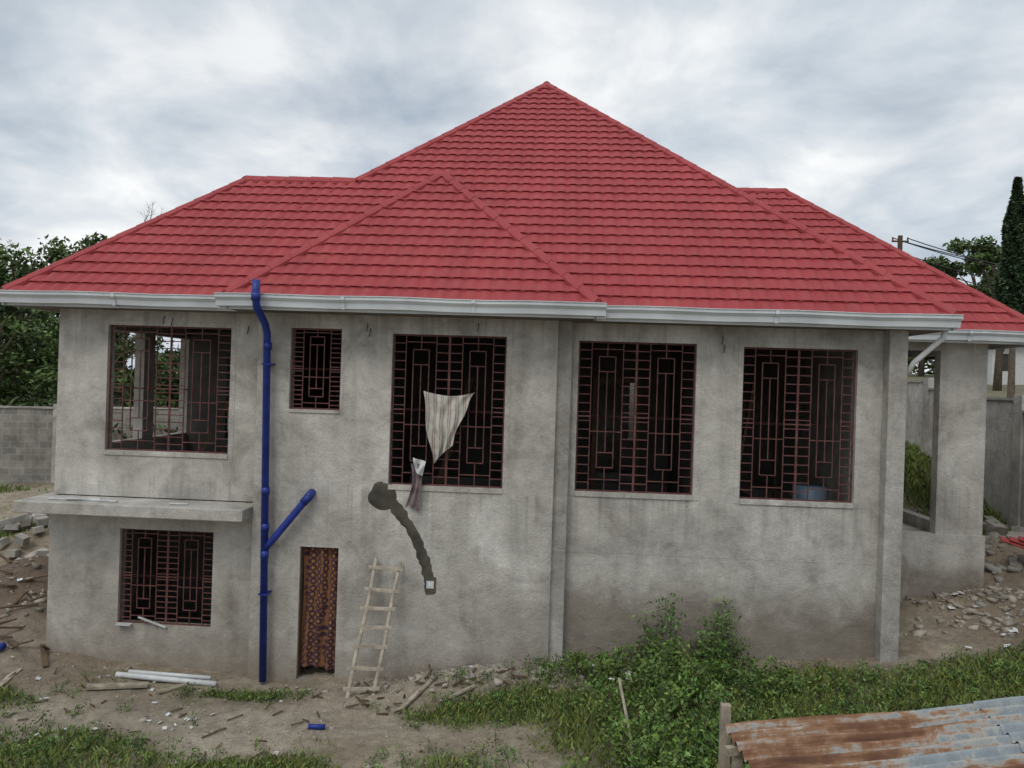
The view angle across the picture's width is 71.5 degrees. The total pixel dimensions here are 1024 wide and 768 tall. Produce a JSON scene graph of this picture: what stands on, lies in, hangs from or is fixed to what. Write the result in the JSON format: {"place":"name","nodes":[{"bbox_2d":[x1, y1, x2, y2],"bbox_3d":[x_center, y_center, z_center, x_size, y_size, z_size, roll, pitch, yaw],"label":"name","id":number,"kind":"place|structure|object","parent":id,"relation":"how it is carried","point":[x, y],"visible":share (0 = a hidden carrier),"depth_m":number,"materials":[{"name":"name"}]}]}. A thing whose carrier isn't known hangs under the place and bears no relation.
{"place":"outdoors","nodes":[
{"label":"outdoors","id":0,"kind":"place"},
{"bbox_2d":[0,483,47,538],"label":"grass","id":1,"kind":"structure","parent":0,"point":[3,489],"depth_m":24.24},
{"bbox_2d":[0,374,1023,767],"bbox_3d":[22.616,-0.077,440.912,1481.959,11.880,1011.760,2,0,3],"label":"ground","id":2,"kind":"structure","parent":0,"point":[934,644],"depth_m":10.93,"materials":[{"name":"soil"}]},
{"bbox_2d":[0,406,54,408],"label":"pillars and coping","id":3,"kind":"structure","parent":2,"relation":"on","point":[27,407],"depth_m":25.75,"materials":[{"name":"concrete"}]},
{"bbox_2d":[0,408,52,483],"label":"panels","id":4,"kind":"object","parent":3,"relation":"attached to","point":[25,445],"visible":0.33,"depth_m":25.77,"materials":[{"name":"concrete"}]},
{"bbox_2d":[0,304,57,405],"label":"broadleaf tree","id":5,"kind":"object","parent":2,"relation":"on","point":[15,356],"visible":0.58,"depth_m":31.38,"materials":[{"name":"green plant"}]},
{"bbox_2d":[0,249,59,389],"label":"broadleaf tree","id":6,"kind":"object","parent":2,"relation":"on","point":[25,317],"visible":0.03,"depth_m":37.87,"materials":[{"name":"green plant"}]},
{"bbox_2d":[0,234,80,405],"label":"broadleaf tree","id":7,"kind":"object","parent":2,"relation":"on","point":[14,274],"visible":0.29,"depth_m":33.98,"materials":[{"name":"green plant"}]},
{"bbox_2d":[0,545,135,670],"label":"rubble heap","id":8,"kind":"object","parent":2,"relation":"on","point":[35,566],"visible":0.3,"depth_m":13.83,"materials":[{"name":"stone"}]},
{"bbox_2d":[16,315,167,406],"bbox_3d":[-18.909,0.248,31.947,6.472,7.093,5.974,2,0,3],"label":"broadleaf tree","id":9,"kind":"object","parent":2,"relation":"on","point":[52,353],"visible":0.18,"depth_m":31.08,"materials":[{"name":"green plant"}]},
{"bbox_2d":[6,393,177,438],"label":"boundary shrubs","id":10,"kind":"object","parent":2,"relation":"on","point":[55,402],"visible":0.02,"depth_m":27.04,"materials":[{"name":"green plant"}]},
{"bbox_2d":[36,231,179,406],"bbox_3d":[-20.526,-2.164,36.988,7.156,11.739,7.801,2,0,-39],"label":"broadleaf tree","id":11,"kind":"object","parent":2,"relation":"on","point":[88,242],"visible":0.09,"depth_m":36.48,"materials":[{"name":"green plant"}]},
{"bbox_2d":[1,313,230,407],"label":"distant treeline","id":12,"kind":"object","parent":2,"relation":"on","point":[175,396],"visible":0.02,"depth_m":62.49,"materials":[{"name":"green plant"}]},
{"bbox_2d":[85,682,148,689],"bbox_3d":[-6.273,4.800,11.311,0.876,0.106,0.140,2,0,-21],"label":"timber plank","id":13,"kind":"object","parent":2,"relation":"on","point":[100,686],"visible":1,"depth_m":11.28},
{"bbox_2d":[51,404,228,482],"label":"pillars and coping","id":14,"kind":"structure","parent":2,"relation":"on","point":[53,445],"depth_m":25.96,"materials":[{"name":"concrete"}]},
{"bbox_2d":[112,409,228,440],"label":"panels","id":15,"kind":"object","parent":14,"relation":"attached to","point":[126,416],"depth_m":26.59,"materials":[{"name":"concrete"}]},
{"bbox_2d":[46,514,252,673],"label":"wall","id":16,"kind":"structure","parent":2,"relation":"on","point":[84,586],"depth_m":12.34,"materials":[{"name":"paint"}]},
{"bbox_2d":[124,529,138,615],"bbox_3d":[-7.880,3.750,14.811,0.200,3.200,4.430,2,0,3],"label":"window grille","id":17,"kind":"object","parent":16,"relation":"in","point":[128,569],"visible":0.03,"depth_m":14.55,"materials":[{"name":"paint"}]},
{"bbox_2d":[119,528,213,626],"bbox_3d":[-5.991,3.355,12.365,1.664,1.654,0.016,2,0,3],"label":"window grille","id":18,"kind":"object","parent":16,"relation":"attached to","point":[167,568],"depth_m":12.36,"materials":[{"name":"red metal"}]},
{"bbox_2d":[115,672,216,686],"bbox_3d":[-5.656,4.826,11.629,1.703,0.136,0.086,2,0,5],"label":"white pipe","id":19,"kind":"object","parent":2,"relation":"on","point":[162,678],"visible":1,"depth_m":11.60,"materials":[{"name":"plastic"}]},
{"bbox_2d":[128,669,211,679],"bbox_3d":[-5.650,4.800,11.739,1.401,0.092,0.067,2,0,4],"label":"white pipe","id":20,"kind":"object","parent":2,"relation":"on","point":[194,676],"visible":0.97,"depth_m":11.71,"materials":[{"name":"plastic"}]},
{"bbox_2d":[0,553,538,760],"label":"timber offcuts","id":21,"kind":"object","parent":2,"relation":"on","point":[13,644],"visible":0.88,"depth_m":11.12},
{"bbox_2d":[251,279,315,682],"bbox_3d":[-3.718,1.657,11.472,0.957,6.551,0.810,2,0,-4],"label":"downpipe","id":22,"kind":"object","parent":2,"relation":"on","point":[305,500],"visible":1,"depth_m":11.72,"materials":[{"name":"blue plastic"}]},
{"bbox_2d":[0,653,632,767],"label":"weed bush","id":23,"kind":"object","parent":2,"relation":"on","point":[549,667],"visible":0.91,"depth_m":10.09,"materials":[{"name":"green plant"}]},
{"bbox_2d":[343,557,403,697],"bbox_3d":[-2.202,3.902,11.433,0.544,2.098,0.880,2,0,25],"label":"wooden ladder","id":24,"kind":"object","parent":2,"relation":"on","point":[378,669],"visible":1,"depth_m":11.39,"materials":[{"name":"brown wood"}]},
{"bbox_2d":[247,313,558,680],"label":"front wall","id":25,"kind":"structure","parent":2,"relation":"on","point":[488,601],"depth_m":11.81,"materials":[{"name":"paint"}]},
{"bbox_2d":[290,328,341,409],"bbox_3d":[-3.282,-0.250,11.959,0.864,1.364,0.016,2,0,3],"label":"window grille","id":26,"kind":"object","parent":25,"relation":"attached to","point":[309,368],"depth_m":11.96,"materials":[{"name":"red metal"}]},
{"bbox_2d":[297,547,337,674],"bbox_3d":[-3.245,3.813,12.005,0.650,2.170,0.150,2,0,3],"label":"door frame","id":27,"kind":"object","parent":25,"relation":"attached to","point":[301,604],"visible":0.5,"depth_m":11.98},
{"bbox_2d":[300,547,338,669],"bbox_3d":[-3.240,3.778,11.980,0.650,2.040,0.109,2,0,3],"label":"door curtain","id":28,"kind":"object","parent":27,"relation":"hanging from","point":[318,637],"depth_m":11.98,"materials":[{"name":"fabric"}]},
{"bbox_2d":[368,482,435,593],"bbox_3d":[-1.829,2.550,11.800,1.206,1.848,0.020,2,0,3],"label":"cement patch","id":29,"kind":"object","parent":25,"relation":"attached to","point":[381,496],"visible":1,"depth_m":11.80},
{"bbox_2d":[389,334,506,487],"bbox_3d":[-1.067,0.446,11.841,1.904,2.514,0.016,2,0,3],"label":"window grille","id":30,"kind":"object","parent":25,"relation":"attached to","point":[446,459],"depth_m":11.83,"materials":[{"name":"red metal"}]},
{"bbox_2d":[406,391,473,510],"bbox_3d":[-1.183,1.112,11.730,1.087,1.979,0.118,2,0,-3],"label":"hanging curtain","id":31,"kind":"object","parent":30,"relation":"hanging from","point":[444,415],"visible":1,"depth_m":11.73,"materials":[{"name":"fabric"}]},
{"bbox_2d":[100,320,863,508],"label":"window surrounds","id":32,"kind":"object","parent":25,"relation":"attached to","point":[577,339],"visible":1,"depth_m":11.85,"materials":[{"name":"paint"}]},
{"bbox_2d":[13,305,1015,347],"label":"soffit","id":33,"kind":"structure","parent":25,"relation":"on","point":[250,311],"depth_m":11.69,"materials":[{"name":"paint"}]},
{"bbox_2d":[0,290,217,307],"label":"gutter","id":34,"kind":"object","parent":33,"relation":"on","point":[102,298],"visible":0.88,"depth_m":11.77,"materials":[{"name":"white paint"}]},
{"bbox_2d":[0,178,347,293],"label":"roof","id":35,"kind":"structure","parent":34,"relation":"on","point":[146,256],"depth_m":12.98,"materials":[{"name":"red tile"}]},
{"bbox_2d":[1,302,234,310],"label":"gutter","id":36,"kind":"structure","parent":33,"relation":"on","point":[112,306],"depth_m":11.89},
{"bbox_2d":[214,292,606,315],"bbox_3d":[-1.629,-1.252,11.163,6.180,0.216,0.160,2,0,3],"label":"gutter","id":37,"kind":"object","parent":33,"relation":"on","point":[433,304],"visible":0.98,"depth_m":11.12,"materials":[{"name":"white paint"}]},
{"bbox_2d":[231,175,600,302],"bbox_3d":[-1.503,-2.775,12.627,6.060,2.894,3.073,2,0,3],"label":"roof","id":38,"kind":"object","parent":37,"relation":"on","point":[440,238],"visible":0.99,"depth_m":11.89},
{"bbox_2d":[222,170,446,292],"bbox_3d":[-2.983,-2.829,12.782,4.229,2.995,0.265,2,0,-42],"label":"hip cap","id":39,"kind":"object","parent":38,"relation":"attached to","point":[282,261],"visible":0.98,"depth_m":12.45,"materials":[{"name":"red tile"}]},
{"bbox_2d":[438,170,602,302],"bbox_3d":[-0.015,-2.734,12.626,0.265,2.995,4.229,2,0,-42],"label":"hip cap","id":40,"kind":"object","parent":38,"relation":"on","point":[584,292],"visible":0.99,"depth_m":12.24,"materials":[{"name":"red tile"}]},
{"bbox_2d":[218,306,604,318],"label":"gutter","id":41,"kind":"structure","parent":33,"relation":"on","point":[402,312],"depth_m":11.25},
{"bbox_2d":[596,319,956,330],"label":"gutter","id":42,"kind":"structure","parent":33,"relation":"on","point":[748,323],"depth_m":11.33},
{"bbox_2d":[605,305,962,327],"bbox_3d":[4.175,-1.065,11.239,5.650,0.218,0.160,2,0,3],"label":"gutter","id":43,"kind":"object","parent":33,"relation":"on","point":[789,316],"visible":0.93,"depth_m":11.20,"materials":[{"name":"white paint"}]},
{"bbox_2d":[908,329,1023,342],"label":"gutter wing","id":44,"kind":"structure","parent":33,"relation":"on","point":[994,335],"depth_m":13.46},
{"bbox_2d":[743,191,1023,330],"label":"roof","id":45,"kind":"structure","parent":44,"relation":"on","point":[977,313],"depth_m":15.03,"materials":[{"name":"red tile"}]},
{"bbox_2d":[739,187,786,193],"bbox_3d":[5.154,-4.772,17.562,3.135,0.173,0.265,2,0,3],"label":"ridge cap","id":46,"kind":"object","parent":45,"relation":"on","point":[766,190],"visible":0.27,"depth_m":17.41,"materials":[{"name":"red tile"}]},
{"bbox_2d":[784,189,1023,319],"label":"hip cap","id":47,"kind":"object","parent":45,"relation":"on","point":[954,281],"visible":0.92,"depth_m":15.20,"materials":[{"name":"red tile"}]},
{"bbox_2d":[908,340,1023,344],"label":"gutter wing fascia","id":48,"kind":"structure","parent":33,"relation":"on","point":[979,342],"depth_m":13.59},
{"bbox_3d":[-8.473,-1.470,14.826,0.160,0.218,5.720,2,0,3],"label":"left-side gutter","id":49,"kind":"object","parent":33,"relation":"on","visible":0},
{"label":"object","id":50,"kind":"object","parent":49,"relation":"on","visible":0},
{"bbox_2d":[2,177,245,289],"bbox_3d":[-7.015,-2.905,13.319,0.265,2.889,4.074,2,0,48],"label":"hip cap","id":51,"kind":"object","parent":50,"relation":"attached to","point":[88,250],"visible":0.9,"depth_m":13.00,"materials":[{"name":"red tile"}]},
{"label":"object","id":52,"kind":"object","parent":50,"relation":"attached to","visible":0},
{"bbox_2d":[244,175,355,183],"bbox_3d":[-4.332,-4.175,14.614,2.315,0.173,0.265,2,0,3],"label":"ridge cap","id":53,"kind":"object","parent":52,"relation":"on","point":[311,179],"visible":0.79,"depth_m":14.52,"materials":[{"name":"red tile"}]},
{"bbox_2d":[397,679,432,711],"bbox_3d":[-1.483,4.784,10.935,0.070,0.306,0.652,2,0,42],"label":"timber plank","id":54,"kind":"object","parent":2,"relation":"on","point":[423,687],"visible":1,"depth_m":10.93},
{"bbox_2d":[124,470,749,623],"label":"floor slabs","id":55,"kind":"structure","parent":2,"relation":"on","point":[610,474],"depth_m":19.76,"materials":[{"name":"concrete"}]},
{"bbox_2d":[13,492,252,521],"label":"balcony slab","id":56,"kind":"structure","parent":55,"relation":"on","point":[193,509],"depth_m":11.70,"materials":[{"name":"concrete"}]},
{"bbox_2d":[47,497,188,627],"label":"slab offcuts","id":57,"kind":"object","parent":56,"relation":"on","point":[117,623],"visible":1,"depth_m":11.93,"materials":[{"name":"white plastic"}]},
{"bbox_2d":[54,309,258,501],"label":"wall","id":58,"kind":"structure","parent":56,"relation":"on","point":[83,466],"depth_m":12.37,"materials":[{"name":"paint"}]},
{"bbox_2d":[107,325,231,453],"bbox_3d":[-5.960,0.089,12.399,2.194,2.184,0.016,2,0,3],"label":"window grille","id":59,"kind":"object","parent":58,"relation":"attached to","point":[170,385],"depth_m":12.39,"materials":[{"name":"red metal"}]},
{"bbox_2d":[112,327,195,450],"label":"side wall","id":60,"kind":"structure","parent":55,"relation":"on","point":[141,344],"depth_m":14.96,"materials":[{"name":"paint"}]},
{"bbox_2d":[137,530,213,613],"bbox_3d":[-5.548,3.789,14.679,4.370,1.950,0.150,2,0,3],"label":"partition","id":61,"kind":"object","parent":55,"relation":"on","point":[188,605],"visible":0.13,"depth_m":14.68,"materials":[{"name":"metal"}]},
{"bbox_2d":[294,330,333,408],"bbox_3d":[-4.291,0.445,14.444,0.150,3.165,3.700,2,0,3],"label":"partition","id":62,"kind":"object","parent":55,"relation":"on","point":[316,392],"visible":0.27,"depth_m":14.94,"materials":[{"name":"metal"}]},
{"bbox_2d":[391,336,413,482],"bbox_3d":[-2.450,0.815,14.146,0.120,3.785,4.100,2,0,3],"label":"partition","id":63,"kind":"object","parent":55,"relation":"on","point":[400,417],"visible":0.23,"depth_m":15.10,"materials":[{"name":"metal"}]},
{"bbox_2d":[200,377,780,497],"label":"interior door frames and props","id":64,"kind":"structure","parent":55,"relation":"on","point":[593,438],"depth_m":14.51,"materials":[{"name":"wood"}]},
{"bbox_2d":[186,331,797,489],"bbox_3d":[-0.610,0.563,16.228,13.860,3.165,0.150,2,0,3],"label":"partition rear","id":65,"kind":"object","parent":55,"relation":"on","point":[606,364],"visible":0.33,"depth_m":16.13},
{"bbox_2d":[667,345,694,492],"bbox_3d":[3.483,1.004,14.010,0.150,3.785,3.750,2,0,3],"label":"partition","id":66,"kind":"object","parent":55,"relation":"on","point":[672,475],"visible":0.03,"depth_m":14.45,"materials":[{"name":"metal"}]},
{"bbox_2d":[792,484,826,499],"bbox_3d":[5.185,2.367,12.442,0.560,1.160,0.551,2,0,3],"label":"storage barrel","id":67,"kind":"object","parent":55,"relation":"on","point":[814,494],"visible":0.3,"depth_m":12.24,"materials":[{"name":"blue plastic"}]},
{"bbox_2d":[32,669,847,767],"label":"loose stones","id":68,"kind":"object","parent":2,"relation":"on","point":[143,719],"visible":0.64,"depth_m":10.22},
{"bbox_2d":[322,663,585,699],"bbox_3d":[-0.744,4.747,11.328,4.769,0.534,0.968,2,0,3],"label":"rubble heap","id":69,"kind":"object","parent":2,"relation":"on","point":[497,681],"visible":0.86,"depth_m":11.28,"materials":[{"name":"stone"}]},
{"bbox_2d":[0,651,995,767],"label":"loose stones","id":70,"kind":"object","parent":2,"relation":"on","point":[325,737],"visible":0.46,"depth_m":10.19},
{"bbox_2d":[0,513,1023,556],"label":"concrete block pile","id":71,"kind":"object","parent":2,"relation":"on","point":[990,523],"visible":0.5,"depth_m":17.05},
{"bbox_2d":[7,577,1023,766],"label":"paper litter","id":72,"kind":"object","parent":2,"relation":"on","point":[610,678],"visible":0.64,"depth_m":11.30,"materials":[{"name":"white paper"}]},
{"bbox_2d":[131,86,957,315],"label":"roof","id":73,"kind":"structure","parent":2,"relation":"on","point":[603,209],"depth_m":13.17,"materials":[{"name":"red tile"}]},
{"bbox_2d":[356,81,549,182],"bbox_3d":[-1.155,-5.895,16.336,5.361,3.761,0.265,2,0,-42],"label":"hip cap","id":74,"kind":"object","parent":73,"relation":"attached to","point":[385,165],"visible":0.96,"depth_m":15.92,"materials":[{"name":"red tile"}]},
{"bbox_2d":[544,82,957,313],"bbox_3d":[3.919,-4.362,14.636,0.265,6.501,9.405,2,0,-42],"label":"hip cap","id":75,"kind":"object","parent":73,"relation":"attached to","point":[894,280],"visible":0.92,"depth_m":13.35,"materials":[{"name":"red tile"}]},
{"bbox_2d":[597,382,632,470],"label":"back wall","id":76,"kind":"structure","parent":2,"relation":"on","point":[604,459],"depth_m":23.85,"materials":[{"name":"paint"}]},
{"bbox_2d":[618,678,633,767],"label":"leaning stick","id":77,"kind":"object","parent":2,"relation":"on","point":[622,698],"visible":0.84,"depth_m":9.27,"materials":[{"name":"brown wood"}]},
{"bbox_2d":[535,590,805,767],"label":"weed bush","id":78,"kind":"object","parent":2,"relation":"on","point":[658,750],"visible":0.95,"depth_m":10.27,"materials":[{"name":"green plant"}]},
{"bbox_2d":[562,323,884,661],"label":"front wall","id":79,"kind":"structure","parent":2,"relation":"on","point":[790,608],"depth_m":11.83,"materials":[{"name":"paint"}]},
{"bbox_2d":[575,341,695,494],"bbox_3d":[2.073,0.567,11.977,1.964,2.534,0.016,2,0,3],"label":"window grille","id":80,"kind":"object","parent":79,"relation":"attached to","point":[635,404],"depth_m":11.97,"materials":[{"name":"red metal"}]},
{"bbox_2d":[569,551,875,564],"bbox_3d":[3.449,2.892,11.835,5.100,0.010,0.013,2,0,3],"label":"floor line","id":81,"kind":"object","parent":79,"relation":"attached to","point":[718,557],"visible":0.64,"depth_m":11.83,"materials":[{"name":"paint"}]},
{"bbox_2d":[548,321,908,666],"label":"pilasters","id":82,"kind":"object","parent":79,"relation":"attached to","point":[890,522],"visible":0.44,"depth_m":11.52,"materials":[{"name":"concrete"}]},
{"bbox_2d":[739,347,855,502],"bbox_3d":[4.742,0.677,11.837,1.854,2.534,0.016,2,0,3],"label":"window grille","id":83,"kind":"object","parent":79,"relation":"attached to","point":[796,429],"depth_m":11.83,"materials":[{"name":"red metal"}]},
{"bbox_2d":[718,703,730,767],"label":"wooden post","id":84,"kind":"object","parent":2,"relation":"on","point":[724,736],"visible":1,"depth_m":7.45,"materials":[{"name":"brown wood"}]},
{"bbox_2d":[724,743,742,767],"bbox_3d":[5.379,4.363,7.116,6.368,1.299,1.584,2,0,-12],"label":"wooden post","id":85,"kind":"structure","parent":2,"relation":"on","point":[735,754],"depth_m":7.14,"materials":[{"name":"wood"}]},
{"bbox_2d":[724,703,1023,767],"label":"sheet","id":86,"kind":"object","parent":85,"relation":"on","point":[963,736],"visible":0.99,"depth_m":7.31,"materials":[{"name":"metal"}]},
{"bbox_2d":[902,342,940,531],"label":"veranda beams","id":87,"kind":"structure","parent":2,"relation":"on","point":[915,349],"depth_m":15.58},
{"bbox_2d":[903,508,929,531],"bbox_3d":[9.326,4.451,17.394,0.240,2.900,6.270,2,0,3],"label":"veranda side","id":88,"kind":"object","parent":87,"relation":"attached to","point":[917,520],"depth_m":16.20,"materials":[{"name":"paint"}]},
{"bbox_2d":[908,254,962,376],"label":"broadleaf tree","id":89,"kind":"object","parent":2,"relation":"on","point":[955,265],"visible":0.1,"depth_m":73.56,"materials":[{"name":"green plant"}]},
{"bbox_2d":[900,531,984,600],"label":"veranda parapet","id":90,"kind":"structure","parent":2,"relation":"on","point":[936,563],"depth_m":14.04,"materials":[{"name":"concrete"}]},
{"bbox_2d":[891,235,999,288],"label":"utility pole","id":91,"kind":"object","parent":2,"relation":"on","point":[900,240],"visible":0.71,"depth_m":45.05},
{"bbox_2d":[903,440,1011,534],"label":"grass","id":92,"kind":"structure","parent":2,"relation":"on","point":[918,476],"depth_m":19.74,"materials":[{"name":"plant"}]},
{"bbox_2d":[904,584,1023,639],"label":"rubble heap","id":93,"kind":"object","parent":2,"relation":"on","point":[1005,621],"visible":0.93,"depth_m":12.97,"materials":[{"name":"stone"}]},
{"bbox_2d":[907,378,1023,527],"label":"pillars and coping","id":94,"kind":"structure","parent":2,"relation":"on","point":[1016,460],"depth_m":16.46,"materials":[{"name":"concrete"}]},
{"bbox_2d":[905,382,1012,523],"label":"panels","id":95,"kind":"object","parent":94,"relation":"attached to","point":[998,452],"visible":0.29,"depth_m":17.63,"materials":[{"name":"paint"}]},
{"bbox_2d":[932,235,1000,297],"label":"broadleaf tree","id":96,"kind":"object","parent":2,"relation":"on","point":[960,246],"visible":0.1,"depth_m":73.26,"materials":[{"name":"green plant"}]},
{"bbox_2d":[964,242,1004,390],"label":"broadleaf tree","id":97,"kind":"object","parent":2,"relation":"on","point":[984,253],"visible":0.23,"depth_m":50.05,"materials":[{"name":"green plant"}]},
{"bbox_2d":[973,531,1023,607],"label":"rubble heap","id":98,"kind":"object","parent":2,"relation":"on","point":[1016,566],"visible":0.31,"depth_m":14.57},
{"bbox_2d":[987,347,1023,384],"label":"walls","id":99,"kind":"structure","parent":2,"relation":"on","point":[1019,370],"depth_m":57.97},
{"bbox_2d":[993,176,1023,397],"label":"cypress tree","id":100,"kind":"object","parent":2,"relation":"on","point":[1009,286],"visible":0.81,"depth_m":38.34,"materials":[{"name":"green plant"}]},
{"bbox_2d":[1000,536,1023,548],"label":"roof tile offcuts","id":101,"kind":"object","parent":2,"relation":"on","point":[1019,542],"visible":1,"depth_m":14.21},
{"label":"sheet","id":102,"kind":"object","parent":2,"relation":"on","visible":0},
{"bbox_2d":[971,696,1023,751],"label":"sheet","id":103,"kind":"object","parent":102,"relation":"on","point":[1008,712],"visible":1,"depth_m":7.87,"materials":[{"name":"metal"}]},
{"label":"pillars and coping","id":104,"kind":"object","parent":2,"relation":"on","visible":0},
{"bbox_2d":[1020,413,1023,526],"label":"panels","id":105,"kind":"object","parent":104,"relation":"attached to","point":[1022,504],"visible":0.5,"depth_m":16.20,"materials":[{"name":"paint"}]},
{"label":"pillars and coping","id":106,"kind":"object","parent":2,"relation":"on","visible":0},
{"bbox_2d":[628,383,634,437],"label":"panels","id":107,"kind":"object","parent":106,"relation":"attached to","point":[631,410],"depth_m":26.07,"materials":[{"name":"concrete"}]},
{"bbox_2d":[0,644,1023,767],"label":"grass","id":108,"kind":"structure","parent":0,"point":[575,725],"depth_m":10.13,"materials":[{"name":"plant"}]},
{"bbox_2d":[0,0,1023,373],"label":"sky","id":109,"kind":"structure","parent":0,"point":[892,118],"materials":[{"name":"grey"}]},
{"bbox_2d":[740,350,852,500],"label":"side wall","id":110,"kind":"structure","parent":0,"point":[827,373],"depth_m":14.21,"materials":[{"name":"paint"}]},
{"bbox_2d":[929,342,987,535],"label":"veranda pier","id":111,"kind":"structure","parent":0,"point":[958,438],"depth_m":14.05,"materials":[{"name":"concrete"}]},
{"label":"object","id":112,"kind":"object","parent":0,"visible":0},
{"bbox_2d":[907,331,947,375],"bbox_3d":[6.635,-0.498,11.405,0.601,0.760,0.108,2,0,30],"label":"overflow pipe","id":113,"kind":"object","parent":112,"relation":"attached to","point":[927,351],"visible":0.92,"depth_m":11.37,"materials":[{"name":"white plastic"}]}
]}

